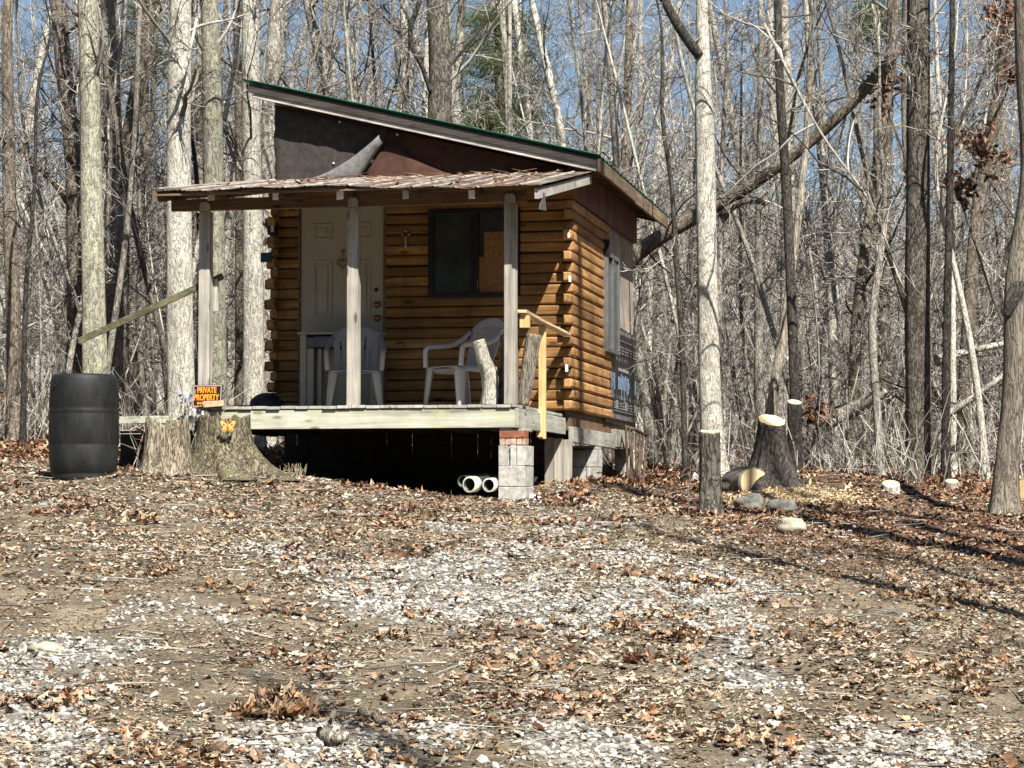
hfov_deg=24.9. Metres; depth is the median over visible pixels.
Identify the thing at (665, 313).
slender tree
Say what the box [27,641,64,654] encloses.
rock
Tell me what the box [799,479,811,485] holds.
branch offcut
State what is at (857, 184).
bare tree
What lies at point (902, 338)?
sapling
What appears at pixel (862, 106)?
bare tree
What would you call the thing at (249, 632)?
stick
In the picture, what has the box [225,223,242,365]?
sapling
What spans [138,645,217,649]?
stick
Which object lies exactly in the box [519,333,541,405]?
bark slab
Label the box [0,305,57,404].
sapling
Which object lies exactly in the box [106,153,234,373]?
sapling
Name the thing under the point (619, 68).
bare tree
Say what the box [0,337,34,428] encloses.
sapling
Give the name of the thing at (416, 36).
bare tree
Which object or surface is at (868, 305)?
slender tree
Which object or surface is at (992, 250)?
bare tree
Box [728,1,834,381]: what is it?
bare tree
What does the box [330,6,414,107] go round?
slender tree
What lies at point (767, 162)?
bare tree
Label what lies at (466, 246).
window
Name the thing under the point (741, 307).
slender tree
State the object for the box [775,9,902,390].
slender tree
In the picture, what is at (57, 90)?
bare tree
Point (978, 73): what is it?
sapling
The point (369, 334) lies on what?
plastic chair
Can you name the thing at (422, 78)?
slender tree
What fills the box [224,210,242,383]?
sapling
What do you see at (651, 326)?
sapling
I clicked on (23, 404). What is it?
bare tree
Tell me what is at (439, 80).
bare tree
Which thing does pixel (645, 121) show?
slender tree
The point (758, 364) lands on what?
bare tree
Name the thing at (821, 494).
sawdust
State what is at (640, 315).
slender tree
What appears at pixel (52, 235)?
slender tree
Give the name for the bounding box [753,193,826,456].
slender tree
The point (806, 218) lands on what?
sapling
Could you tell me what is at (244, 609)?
stick
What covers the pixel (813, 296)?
sapling
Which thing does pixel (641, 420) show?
sapling
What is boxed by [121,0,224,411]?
bare tree
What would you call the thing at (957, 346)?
sapling
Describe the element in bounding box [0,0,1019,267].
sky
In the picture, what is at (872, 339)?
bare tree
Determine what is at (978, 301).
slender tree
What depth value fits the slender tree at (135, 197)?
45.60 m
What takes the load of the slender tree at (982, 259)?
on the ground at (714, 749)
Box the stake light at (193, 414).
[191,409,196,425]
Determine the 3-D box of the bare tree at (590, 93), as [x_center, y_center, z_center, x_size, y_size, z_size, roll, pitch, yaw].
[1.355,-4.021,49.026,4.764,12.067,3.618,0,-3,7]
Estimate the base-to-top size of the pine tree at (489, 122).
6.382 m
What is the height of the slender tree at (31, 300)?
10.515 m
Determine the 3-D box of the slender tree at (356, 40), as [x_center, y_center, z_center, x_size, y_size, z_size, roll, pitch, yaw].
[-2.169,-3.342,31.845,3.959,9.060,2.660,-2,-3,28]
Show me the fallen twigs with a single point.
(520, 617)
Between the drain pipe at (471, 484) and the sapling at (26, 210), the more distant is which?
the sapling at (26, 210)
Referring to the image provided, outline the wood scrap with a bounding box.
[203,400,223,406]
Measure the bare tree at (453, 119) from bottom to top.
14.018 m
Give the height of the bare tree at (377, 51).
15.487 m
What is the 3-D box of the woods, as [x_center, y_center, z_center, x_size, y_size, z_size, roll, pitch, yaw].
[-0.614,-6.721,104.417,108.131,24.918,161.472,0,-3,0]
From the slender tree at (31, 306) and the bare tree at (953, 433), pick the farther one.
the slender tree at (31, 306)
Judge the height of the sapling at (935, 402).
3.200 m
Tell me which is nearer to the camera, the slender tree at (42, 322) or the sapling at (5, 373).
the sapling at (5, 373)
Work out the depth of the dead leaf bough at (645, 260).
29.98 m
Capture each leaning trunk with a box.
[633,0,906,307]
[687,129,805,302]
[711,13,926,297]
[802,373,941,467]
[849,339,1002,464]
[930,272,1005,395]
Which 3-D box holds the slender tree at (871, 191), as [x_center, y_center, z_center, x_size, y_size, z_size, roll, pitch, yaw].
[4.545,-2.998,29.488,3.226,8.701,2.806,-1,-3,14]
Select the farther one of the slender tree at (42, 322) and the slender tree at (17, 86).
the slender tree at (42, 322)
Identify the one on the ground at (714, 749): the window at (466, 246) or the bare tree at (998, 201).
the bare tree at (998, 201)
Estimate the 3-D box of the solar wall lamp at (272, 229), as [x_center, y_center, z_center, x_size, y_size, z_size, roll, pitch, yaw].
[-2.523,-1.641,24.408,0.095,0.140,0.096,-1,-3,12]
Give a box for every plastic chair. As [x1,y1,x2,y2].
[324,326,386,405]
[423,318,503,404]
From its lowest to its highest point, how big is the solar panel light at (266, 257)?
0.100 m
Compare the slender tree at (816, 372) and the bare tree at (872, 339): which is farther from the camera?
the slender tree at (816, 372)
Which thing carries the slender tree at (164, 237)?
on the ground at (714, 749)
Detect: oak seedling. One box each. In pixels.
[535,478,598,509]
[569,462,607,493]
[919,460,946,484]
[955,464,987,489]
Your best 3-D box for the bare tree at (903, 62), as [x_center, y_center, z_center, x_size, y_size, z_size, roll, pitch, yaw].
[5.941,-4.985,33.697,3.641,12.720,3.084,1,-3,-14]
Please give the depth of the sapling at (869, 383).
44.88 m
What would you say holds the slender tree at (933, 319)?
on the ground at (714, 749)
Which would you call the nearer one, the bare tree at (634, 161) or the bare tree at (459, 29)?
the bare tree at (459, 29)
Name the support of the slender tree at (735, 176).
on the ground at (714, 749)
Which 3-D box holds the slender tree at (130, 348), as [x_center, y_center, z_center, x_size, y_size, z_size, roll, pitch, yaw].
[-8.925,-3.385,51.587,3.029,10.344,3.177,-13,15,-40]
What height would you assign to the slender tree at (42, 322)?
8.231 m
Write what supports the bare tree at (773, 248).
on the ground at (714, 749)
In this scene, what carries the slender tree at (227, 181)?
on the ground at (714, 749)
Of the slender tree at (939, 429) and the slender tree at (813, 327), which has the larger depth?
the slender tree at (939, 429)
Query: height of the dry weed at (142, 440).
0.942 m
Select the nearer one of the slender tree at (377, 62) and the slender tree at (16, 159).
the slender tree at (16, 159)
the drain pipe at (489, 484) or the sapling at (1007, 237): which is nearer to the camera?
the drain pipe at (489, 484)
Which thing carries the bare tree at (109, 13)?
on the ground at (714, 749)
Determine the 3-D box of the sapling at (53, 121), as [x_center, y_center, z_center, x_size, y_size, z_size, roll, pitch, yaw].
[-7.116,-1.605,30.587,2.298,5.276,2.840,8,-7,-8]
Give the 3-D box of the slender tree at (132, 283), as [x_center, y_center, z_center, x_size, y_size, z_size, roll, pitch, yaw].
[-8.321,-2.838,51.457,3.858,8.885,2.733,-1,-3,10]
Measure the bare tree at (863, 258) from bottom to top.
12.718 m
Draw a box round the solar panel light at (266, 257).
[261,252,277,261]
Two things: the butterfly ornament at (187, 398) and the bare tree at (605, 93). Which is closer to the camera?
the butterfly ornament at (187, 398)
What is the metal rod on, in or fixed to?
on the ground at (714, 749)
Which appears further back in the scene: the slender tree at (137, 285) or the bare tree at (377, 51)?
the bare tree at (377, 51)
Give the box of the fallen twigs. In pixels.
[0,439,1023,767]
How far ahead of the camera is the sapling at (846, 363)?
45.93 m
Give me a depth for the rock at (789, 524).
19.07 m
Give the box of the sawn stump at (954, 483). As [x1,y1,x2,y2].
[945,479,958,488]
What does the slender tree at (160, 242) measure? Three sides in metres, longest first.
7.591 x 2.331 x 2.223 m
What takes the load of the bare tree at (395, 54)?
on the ground at (714, 749)
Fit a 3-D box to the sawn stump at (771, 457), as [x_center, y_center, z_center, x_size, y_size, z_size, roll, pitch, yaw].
[2.605,0.687,23.321,0.866,0.772,0.815,0,-3,0]
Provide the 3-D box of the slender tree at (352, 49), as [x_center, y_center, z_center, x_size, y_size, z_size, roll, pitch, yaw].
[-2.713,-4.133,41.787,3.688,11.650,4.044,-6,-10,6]
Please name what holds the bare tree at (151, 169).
on the ground at (714, 749)
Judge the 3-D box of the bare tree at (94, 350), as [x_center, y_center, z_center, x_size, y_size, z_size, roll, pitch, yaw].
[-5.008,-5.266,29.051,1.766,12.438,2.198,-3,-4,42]
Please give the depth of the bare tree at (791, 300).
27.32 m
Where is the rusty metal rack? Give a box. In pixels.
[624,425,647,480]
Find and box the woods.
[0,86,1019,466]
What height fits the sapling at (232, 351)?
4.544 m
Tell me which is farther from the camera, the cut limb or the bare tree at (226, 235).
the bare tree at (226, 235)
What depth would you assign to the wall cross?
24.14 m
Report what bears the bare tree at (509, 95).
on the ground at (714, 749)
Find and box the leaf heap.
[219,680,326,719]
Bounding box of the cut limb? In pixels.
[472,339,498,404]
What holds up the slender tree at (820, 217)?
on the ground at (714, 749)
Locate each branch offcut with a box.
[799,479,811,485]
[813,484,847,490]
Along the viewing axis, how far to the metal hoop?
26.47 m
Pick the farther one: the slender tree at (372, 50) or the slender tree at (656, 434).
the slender tree at (656, 434)
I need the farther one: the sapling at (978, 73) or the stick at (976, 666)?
the sapling at (978, 73)
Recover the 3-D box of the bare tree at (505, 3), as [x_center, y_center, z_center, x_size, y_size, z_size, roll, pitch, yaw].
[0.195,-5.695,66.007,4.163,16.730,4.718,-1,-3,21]
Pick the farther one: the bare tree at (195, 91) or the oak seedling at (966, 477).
the bare tree at (195, 91)
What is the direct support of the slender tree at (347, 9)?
on the ground at (714, 749)
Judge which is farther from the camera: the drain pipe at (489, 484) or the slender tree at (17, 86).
the slender tree at (17, 86)
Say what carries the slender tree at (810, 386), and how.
on the ground at (714, 749)
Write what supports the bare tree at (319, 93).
on the ground at (714, 749)
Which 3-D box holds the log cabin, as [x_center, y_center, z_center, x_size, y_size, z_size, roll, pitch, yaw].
[-1.222,-0.732,25.094,4.826,4.888,7.753,-1,-3,12]
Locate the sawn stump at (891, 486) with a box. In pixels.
[882,480,899,493]
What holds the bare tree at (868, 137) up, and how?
on the ground at (714, 749)
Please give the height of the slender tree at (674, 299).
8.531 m
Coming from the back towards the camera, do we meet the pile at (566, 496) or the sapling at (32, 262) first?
the sapling at (32, 262)
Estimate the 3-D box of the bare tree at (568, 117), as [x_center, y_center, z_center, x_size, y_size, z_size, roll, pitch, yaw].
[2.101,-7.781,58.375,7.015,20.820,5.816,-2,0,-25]
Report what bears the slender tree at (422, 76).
on the ground at (714, 749)
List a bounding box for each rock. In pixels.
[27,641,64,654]
[316,726,348,746]
[356,707,395,726]
[530,494,539,499]
[721,482,731,490]
[733,493,764,508]
[765,498,797,512]
[775,516,806,532]
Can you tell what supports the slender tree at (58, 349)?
on the ground at (714, 749)
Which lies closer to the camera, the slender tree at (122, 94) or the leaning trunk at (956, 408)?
the leaning trunk at (956, 408)
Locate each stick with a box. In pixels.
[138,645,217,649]
[191,660,217,664]
[233,606,327,620]
[239,628,272,638]
[314,568,371,578]
[916,662,1019,669]
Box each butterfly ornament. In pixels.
[176,388,195,419]
[220,419,235,444]
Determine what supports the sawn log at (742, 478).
on the ground at (714, 749)
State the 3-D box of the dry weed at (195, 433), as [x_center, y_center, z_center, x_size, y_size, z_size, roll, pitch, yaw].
[-2.833,0.525,21.354,0.528,0.613,0.320,2,-4,-33]
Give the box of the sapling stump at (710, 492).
[698,429,723,512]
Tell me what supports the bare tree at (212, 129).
on the ground at (714, 749)
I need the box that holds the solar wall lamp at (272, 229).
[267,222,277,234]
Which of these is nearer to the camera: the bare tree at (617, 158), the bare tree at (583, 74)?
the bare tree at (617, 158)
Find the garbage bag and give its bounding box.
[224,393,283,406]
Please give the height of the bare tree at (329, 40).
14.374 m
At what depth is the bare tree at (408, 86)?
36.27 m
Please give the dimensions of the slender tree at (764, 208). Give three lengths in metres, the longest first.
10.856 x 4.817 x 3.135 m
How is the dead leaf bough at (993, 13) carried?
attached to the bare tree at (975, 376)
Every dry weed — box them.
[121,370,204,464]
[121,430,144,467]
[189,409,225,446]
[280,463,306,475]
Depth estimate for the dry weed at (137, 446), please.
21.61 m
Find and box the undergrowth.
[0,324,1023,489]
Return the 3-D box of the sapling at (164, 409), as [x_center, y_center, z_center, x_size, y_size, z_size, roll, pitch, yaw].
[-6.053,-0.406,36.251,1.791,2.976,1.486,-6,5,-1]
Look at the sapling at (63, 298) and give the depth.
29.87 m
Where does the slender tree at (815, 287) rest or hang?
on the ground at (714, 749)
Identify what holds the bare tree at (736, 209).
on the ground at (714, 749)
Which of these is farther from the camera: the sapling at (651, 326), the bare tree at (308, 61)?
the bare tree at (308, 61)
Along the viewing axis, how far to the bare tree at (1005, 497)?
21.46 m
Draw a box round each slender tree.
[0,0,66,382]
[0,0,148,305]
[0,0,165,351]
[0,0,167,429]
[0,1,63,283]
[0,3,64,295]
[0,6,51,306]
[0,13,65,392]
[0,22,167,360]
[0,38,64,385]
[0,42,159,415]
[0,51,60,392]
[0,56,66,433]
[0,64,64,371]
[0,74,61,221]
[0,117,26,252]
[3,184,55,406]
[14,20,165,415]
[19,0,232,306]
[19,28,147,373]
[21,0,264,373]
[28,0,242,426]
[29,185,133,399]
[31,0,240,372]
[33,4,166,387]
[36,1,164,414]
[63,78,234,423]
[103,0,318,282]
[129,82,166,415]
[129,198,164,407]
[129,210,164,407]
[129,221,193,415]
[131,139,194,355]
[132,196,165,415]
[142,31,234,335]
[143,0,305,327]
[143,41,234,384]
[153,0,310,299]
[158,45,234,334]
[194,0,350,305]
[231,0,383,336]
[232,0,521,332]
[284,0,506,111]
[288,0,391,106]
[291,0,411,108]
[316,2,491,114]
[323,0,419,108]
[325,0,426,115]
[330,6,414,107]
[331,0,424,103]
[332,0,498,131]
[370,0,428,114]
[389,27,486,126]
[454,6,543,135]
[464,0,573,137]
[472,0,666,461]
[479,1,560,131]
[493,0,695,388]
[504,0,679,242]
[534,100,653,379]
[540,0,695,162]
[541,0,692,465]
[542,0,732,438]
[545,34,622,148]
[551,0,696,444]
[561,0,804,461]
[564,8,664,174]
[572,0,845,468]
[591,17,691,294]
[593,0,684,338]
[597,0,779,374]
[601,23,743,383]
[609,88,667,402]
[620,47,768,462]
[621,0,756,413]
[630,137,694,407]
[630,157,689,435]
[634,96,685,319]
[634,108,861,465]
[636,192,697,427]
[638,0,821,463]
[641,154,737,463]
[642,3,777,458]
[642,26,799,440]
[642,86,767,439]
[646,0,866,371]
[653,36,794,422]
[657,0,813,422]
[674,32,803,380]
[690,62,824,446]
[713,70,829,379]
[716,148,844,464]
[717,190,807,402]
[721,2,888,464]
[722,164,824,459]
[722,247,767,409]
[732,184,851,424]
[734,58,872,400]
[736,30,898,441]
[740,0,995,473]
[749,3,900,400]
[750,133,903,409]
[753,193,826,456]
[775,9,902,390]
[778,0,903,464]
[802,1,941,398]
[802,213,867,439]
[804,15,996,433]
[808,116,941,398]
[808,190,904,458]
[818,0,988,425]
[831,0,1016,463]
[837,210,904,464]
[867,31,1017,461]
[877,50,1005,462]
[879,0,1019,364]
[890,109,982,429]
[890,146,995,444]
[893,165,942,437]
[896,40,1019,409]
[897,1,1018,462]
[900,126,1018,469]
[902,46,1014,439]
[930,26,1016,358]
[933,6,1019,464]
[956,41,1023,457]
[956,43,1019,362]
[972,136,1019,211]
[975,123,1018,382]
[977,185,1001,435]
[978,109,1019,299]
[983,133,1019,386]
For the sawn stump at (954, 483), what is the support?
on the ground at (714, 749)
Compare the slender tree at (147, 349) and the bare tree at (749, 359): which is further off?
the slender tree at (147, 349)
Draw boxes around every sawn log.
[722,466,764,491]
[1020,479,1023,500]
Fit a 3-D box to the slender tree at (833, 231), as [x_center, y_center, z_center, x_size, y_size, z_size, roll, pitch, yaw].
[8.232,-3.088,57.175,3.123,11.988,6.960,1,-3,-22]
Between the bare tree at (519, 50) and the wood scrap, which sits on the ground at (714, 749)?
the bare tree at (519, 50)
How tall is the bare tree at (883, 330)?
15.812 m
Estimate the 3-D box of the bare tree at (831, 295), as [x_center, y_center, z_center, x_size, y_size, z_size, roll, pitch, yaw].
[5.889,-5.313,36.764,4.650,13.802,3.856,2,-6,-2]
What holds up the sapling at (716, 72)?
on the ground at (714, 749)
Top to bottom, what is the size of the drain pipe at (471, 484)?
0.185 m
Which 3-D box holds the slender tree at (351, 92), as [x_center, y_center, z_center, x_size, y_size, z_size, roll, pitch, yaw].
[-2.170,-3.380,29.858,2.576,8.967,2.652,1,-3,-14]
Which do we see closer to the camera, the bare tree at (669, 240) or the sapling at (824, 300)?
the sapling at (824, 300)
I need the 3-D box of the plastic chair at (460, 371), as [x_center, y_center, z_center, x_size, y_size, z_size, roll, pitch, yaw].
[-0.446,-0.204,22.830,0.656,0.932,0.647,3,-4,-40]
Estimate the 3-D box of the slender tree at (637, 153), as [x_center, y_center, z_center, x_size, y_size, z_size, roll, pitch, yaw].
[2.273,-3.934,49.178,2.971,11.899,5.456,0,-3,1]
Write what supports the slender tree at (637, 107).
on the ground at (714, 749)
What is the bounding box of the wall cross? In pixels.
[401,230,410,247]
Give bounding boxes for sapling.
[0,44,104,437]
[0,68,79,226]
[0,175,66,373]
[0,197,65,373]
[0,300,5,393]
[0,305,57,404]
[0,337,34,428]
[1,152,137,388]
[2,231,64,428]
[24,56,234,415]
[39,219,196,407]
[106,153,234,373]
[129,289,166,427]
[148,232,233,401]
[194,214,234,365]
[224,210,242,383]
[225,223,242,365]
[226,268,234,402]
[226,303,234,405]
[259,20,391,108]
[349,0,508,129]
[406,90,644,444]
[633,152,753,433]
[633,245,668,462]
[635,294,664,428]
[638,116,762,426]
[662,167,837,467]
[671,171,828,444]
[677,8,791,459]
[687,288,828,457]
[693,281,777,451]
[722,177,837,454]
[739,239,898,440]
[743,136,867,468]
[763,198,838,405]
[764,165,895,471]
[769,245,895,464]
[773,285,872,430]
[802,302,890,461]
[814,316,959,453]
[825,120,1002,433]
[826,241,900,465]
[841,103,1019,469]
[846,195,1017,403]
[868,268,957,455]
[891,259,1000,448]
[896,164,1005,463]
[930,51,1018,199]
[931,237,1004,428]
[977,184,1015,372]
[980,287,1023,420]
[988,310,1002,401]
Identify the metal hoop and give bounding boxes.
[680,467,692,480]
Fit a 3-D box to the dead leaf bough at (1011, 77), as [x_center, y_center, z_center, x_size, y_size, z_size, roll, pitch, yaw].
[6.756,-1.679,27.667,2.632,4.422,0.544,2,-4,-33]
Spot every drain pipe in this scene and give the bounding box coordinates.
[457,473,488,486]
[462,475,498,492]
[482,478,507,491]
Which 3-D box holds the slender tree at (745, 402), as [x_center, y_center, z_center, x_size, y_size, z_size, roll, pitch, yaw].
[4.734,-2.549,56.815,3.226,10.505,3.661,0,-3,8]
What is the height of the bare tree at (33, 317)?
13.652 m
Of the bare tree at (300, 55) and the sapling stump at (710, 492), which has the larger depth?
the bare tree at (300, 55)
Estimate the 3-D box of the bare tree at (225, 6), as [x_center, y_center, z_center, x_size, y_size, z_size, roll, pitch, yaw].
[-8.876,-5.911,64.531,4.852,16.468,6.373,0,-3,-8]
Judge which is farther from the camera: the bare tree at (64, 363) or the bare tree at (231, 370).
the bare tree at (231, 370)
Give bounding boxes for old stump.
[139,413,194,475]
[191,411,300,480]
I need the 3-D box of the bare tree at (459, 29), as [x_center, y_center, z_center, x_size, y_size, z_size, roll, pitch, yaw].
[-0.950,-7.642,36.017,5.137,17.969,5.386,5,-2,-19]
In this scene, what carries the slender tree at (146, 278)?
on the ground at (714, 749)
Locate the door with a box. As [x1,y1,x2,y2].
[297,206,387,405]
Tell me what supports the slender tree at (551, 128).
on the ground at (714, 749)
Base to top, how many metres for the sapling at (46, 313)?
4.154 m
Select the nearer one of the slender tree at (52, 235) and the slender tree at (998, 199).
the slender tree at (52, 235)
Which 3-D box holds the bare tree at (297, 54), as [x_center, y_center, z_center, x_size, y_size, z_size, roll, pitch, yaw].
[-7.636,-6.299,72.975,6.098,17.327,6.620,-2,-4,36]
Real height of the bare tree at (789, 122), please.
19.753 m
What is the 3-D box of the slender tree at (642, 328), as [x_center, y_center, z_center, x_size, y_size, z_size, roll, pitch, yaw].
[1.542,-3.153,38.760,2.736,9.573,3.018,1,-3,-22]
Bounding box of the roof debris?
[216,166,575,184]
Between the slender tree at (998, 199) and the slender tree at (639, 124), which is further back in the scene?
the slender tree at (998, 199)
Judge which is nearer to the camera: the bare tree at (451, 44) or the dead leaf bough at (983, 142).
the dead leaf bough at (983, 142)
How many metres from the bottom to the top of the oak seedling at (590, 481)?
0.386 m
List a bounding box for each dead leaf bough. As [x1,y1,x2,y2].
[633,181,687,291]
[800,394,838,470]
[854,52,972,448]
[935,111,1014,219]
[939,167,1002,324]
[975,0,1014,69]
[988,58,1015,89]
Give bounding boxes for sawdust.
[722,473,890,507]
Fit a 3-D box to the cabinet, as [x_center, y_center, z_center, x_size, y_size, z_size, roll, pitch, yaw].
[-1.768,-0.105,24.025,0.860,0.855,0.320,-1,-3,12]
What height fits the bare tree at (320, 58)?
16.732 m
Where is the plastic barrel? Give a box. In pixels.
[49,373,118,479]
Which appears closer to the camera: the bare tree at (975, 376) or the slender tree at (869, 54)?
the bare tree at (975, 376)
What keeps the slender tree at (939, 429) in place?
on the ground at (714, 749)
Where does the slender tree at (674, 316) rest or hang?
on the ground at (714, 749)
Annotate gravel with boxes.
[0,462,1023,767]
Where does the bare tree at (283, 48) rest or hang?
on the ground at (714, 749)
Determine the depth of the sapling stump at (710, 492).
20.58 m
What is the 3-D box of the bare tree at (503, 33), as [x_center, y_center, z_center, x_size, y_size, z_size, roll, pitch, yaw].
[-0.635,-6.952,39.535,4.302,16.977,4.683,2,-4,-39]
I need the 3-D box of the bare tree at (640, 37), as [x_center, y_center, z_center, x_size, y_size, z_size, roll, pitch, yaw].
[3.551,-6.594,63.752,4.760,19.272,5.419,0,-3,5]
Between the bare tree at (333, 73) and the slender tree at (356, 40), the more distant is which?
the bare tree at (333, 73)
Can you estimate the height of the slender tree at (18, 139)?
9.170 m
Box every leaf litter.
[0,441,1023,767]
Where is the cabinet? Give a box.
[298,331,385,405]
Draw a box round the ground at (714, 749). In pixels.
[0,377,1023,767]
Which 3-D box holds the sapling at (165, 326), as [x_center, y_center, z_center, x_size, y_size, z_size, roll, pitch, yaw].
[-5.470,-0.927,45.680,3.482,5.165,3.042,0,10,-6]
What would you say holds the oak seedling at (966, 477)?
on the ground at (714, 749)
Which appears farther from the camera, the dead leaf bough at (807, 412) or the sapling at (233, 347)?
the sapling at (233, 347)
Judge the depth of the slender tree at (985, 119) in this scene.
34.45 m
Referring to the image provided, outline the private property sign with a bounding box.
[192,385,222,406]
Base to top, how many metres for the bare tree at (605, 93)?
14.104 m
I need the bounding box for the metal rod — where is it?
[687,486,689,517]
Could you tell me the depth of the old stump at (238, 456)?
20.75 m
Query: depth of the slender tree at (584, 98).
64.66 m
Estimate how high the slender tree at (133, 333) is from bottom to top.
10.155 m
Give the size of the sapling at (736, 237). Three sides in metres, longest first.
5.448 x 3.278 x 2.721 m
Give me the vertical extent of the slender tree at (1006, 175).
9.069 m
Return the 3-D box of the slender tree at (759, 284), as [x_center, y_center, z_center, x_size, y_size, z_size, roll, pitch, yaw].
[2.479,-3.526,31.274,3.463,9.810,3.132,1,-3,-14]
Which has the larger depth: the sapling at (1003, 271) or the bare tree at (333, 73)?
the bare tree at (333, 73)
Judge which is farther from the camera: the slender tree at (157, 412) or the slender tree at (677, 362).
the slender tree at (157, 412)
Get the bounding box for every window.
[428,208,520,297]
[602,239,619,355]
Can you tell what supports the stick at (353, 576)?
on the ground at (714, 749)
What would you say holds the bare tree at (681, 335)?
on the ground at (714, 749)
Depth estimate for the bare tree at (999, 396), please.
61.96 m
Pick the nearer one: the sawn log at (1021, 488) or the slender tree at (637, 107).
the sawn log at (1021, 488)
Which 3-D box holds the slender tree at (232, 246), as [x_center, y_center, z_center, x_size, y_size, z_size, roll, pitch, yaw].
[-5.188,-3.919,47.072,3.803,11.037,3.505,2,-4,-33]
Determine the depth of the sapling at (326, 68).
36.53 m
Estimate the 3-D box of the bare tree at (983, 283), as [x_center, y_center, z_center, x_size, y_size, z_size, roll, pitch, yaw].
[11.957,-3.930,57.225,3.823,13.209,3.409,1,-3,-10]
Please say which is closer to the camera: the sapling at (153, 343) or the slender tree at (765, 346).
the sapling at (153, 343)
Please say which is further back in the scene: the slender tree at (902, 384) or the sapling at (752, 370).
the slender tree at (902, 384)
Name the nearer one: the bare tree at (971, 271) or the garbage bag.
the garbage bag
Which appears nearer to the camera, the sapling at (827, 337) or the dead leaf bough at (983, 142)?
the dead leaf bough at (983, 142)
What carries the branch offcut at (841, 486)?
on the ground at (714, 749)
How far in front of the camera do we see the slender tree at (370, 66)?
47.45 m
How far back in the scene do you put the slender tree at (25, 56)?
37.25 m
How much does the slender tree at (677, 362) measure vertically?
11.242 m
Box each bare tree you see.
[0,0,50,440]
[0,0,80,442]
[0,0,149,343]
[0,0,164,328]
[0,0,195,426]
[0,0,201,214]
[0,4,202,373]
[0,89,65,431]
[2,2,168,420]
[13,0,129,372]
[15,0,159,254]
[23,0,237,439]
[24,0,195,303]
[28,0,165,345]
[31,0,234,298]
[39,27,151,432]
[67,1,233,394]
[77,0,127,373]
[118,0,191,430]
[120,0,233,405]
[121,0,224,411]
[129,0,234,357]
[129,1,298,316]
[129,40,195,403]
[131,0,271,429]
[131,0,280,365]
[132,8,226,415]
[136,14,317,329]
[137,0,353,289]
[138,0,325,404]
[152,0,375,404]
[155,0,422,178]
[167,0,387,446]
[191,0,240,410]
[191,0,299,367]
[192,0,390,442]
[193,0,311,448]
[199,0,338,362]
[222,0,391,304]
[223,1,321,88]
[233,1,366,98]
[259,0,397,106]
[265,0,397,103]
[284,0,495,124]
[288,4,366,93]
[296,1,399,103]
[302,0,368,88]
[320,0,541,135]
[341,0,453,111]
[350,0,423,109]
[351,0,425,437]
[352,2,419,102]
[354,6,400,109]
[355,0,514,121]
[367,0,473,117]
[382,0,547,142]
[454,0,503,91]
[460,0,695,445]
[461,0,772,461]
[465,0,696,445]
[468,0,693,203]
[472,0,559,100]
[487,0,596,144]
[536,0,662,456]
[545,0,623,149]
[549,0,670,445]
[566,0,714,448]
[569,0,670,268]
[572,1,685,382]
[577,0,720,156]
[582,0,814,463]
[594,81,694,400]
[609,43,679,390]
[615,0,839,385]
[619,0,717,481]
[619,37,727,450]
[631,0,823,400]
[633,0,729,476]
[633,0,800,461]
[637,62,737,431]
[638,0,901,428]
[641,0,857,400]
[650,0,818,452]
[684,18,814,460]
[691,0,822,444]
[714,0,899,433]
[715,0,948,415]
[715,0,1014,465]
[724,0,943,474]
[727,0,969,463]
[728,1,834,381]
[745,0,1012,466]
[745,105,849,406]
[751,87,846,402]
[790,0,1016,465]
[795,30,900,455]
[797,0,987,472]
[804,67,931,451]
[840,2,1014,368]
[859,0,1000,483]
[872,0,967,482]
[873,0,1016,479]
[892,3,998,399]
[898,0,1019,358]
[901,108,1017,329]
[930,1,1019,239]
[930,1,1019,376]
[930,3,1019,426]
[931,0,1018,234]
[932,0,957,477]
[932,144,1019,242]
[941,57,1018,428]
[955,3,1018,126]
[957,0,1019,472]
[987,0,1023,514]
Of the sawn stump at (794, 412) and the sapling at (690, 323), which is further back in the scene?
the sapling at (690, 323)
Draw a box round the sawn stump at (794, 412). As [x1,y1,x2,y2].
[787,399,802,470]
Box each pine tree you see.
[448,0,569,139]
[462,100,541,137]
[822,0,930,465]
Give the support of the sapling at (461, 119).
on the ground at (714, 749)
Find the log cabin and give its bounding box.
[77,78,668,500]
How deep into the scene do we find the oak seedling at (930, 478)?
26.42 m
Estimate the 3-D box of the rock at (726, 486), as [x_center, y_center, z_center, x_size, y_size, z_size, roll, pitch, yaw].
[2.073,1.037,23.236,0.376,0.107,0.117,-1,-3,21]
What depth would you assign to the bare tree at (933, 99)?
52.44 m
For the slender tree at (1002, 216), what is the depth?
32.20 m
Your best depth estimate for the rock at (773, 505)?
20.96 m
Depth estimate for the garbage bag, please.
23.81 m
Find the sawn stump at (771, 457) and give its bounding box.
[748,414,802,489]

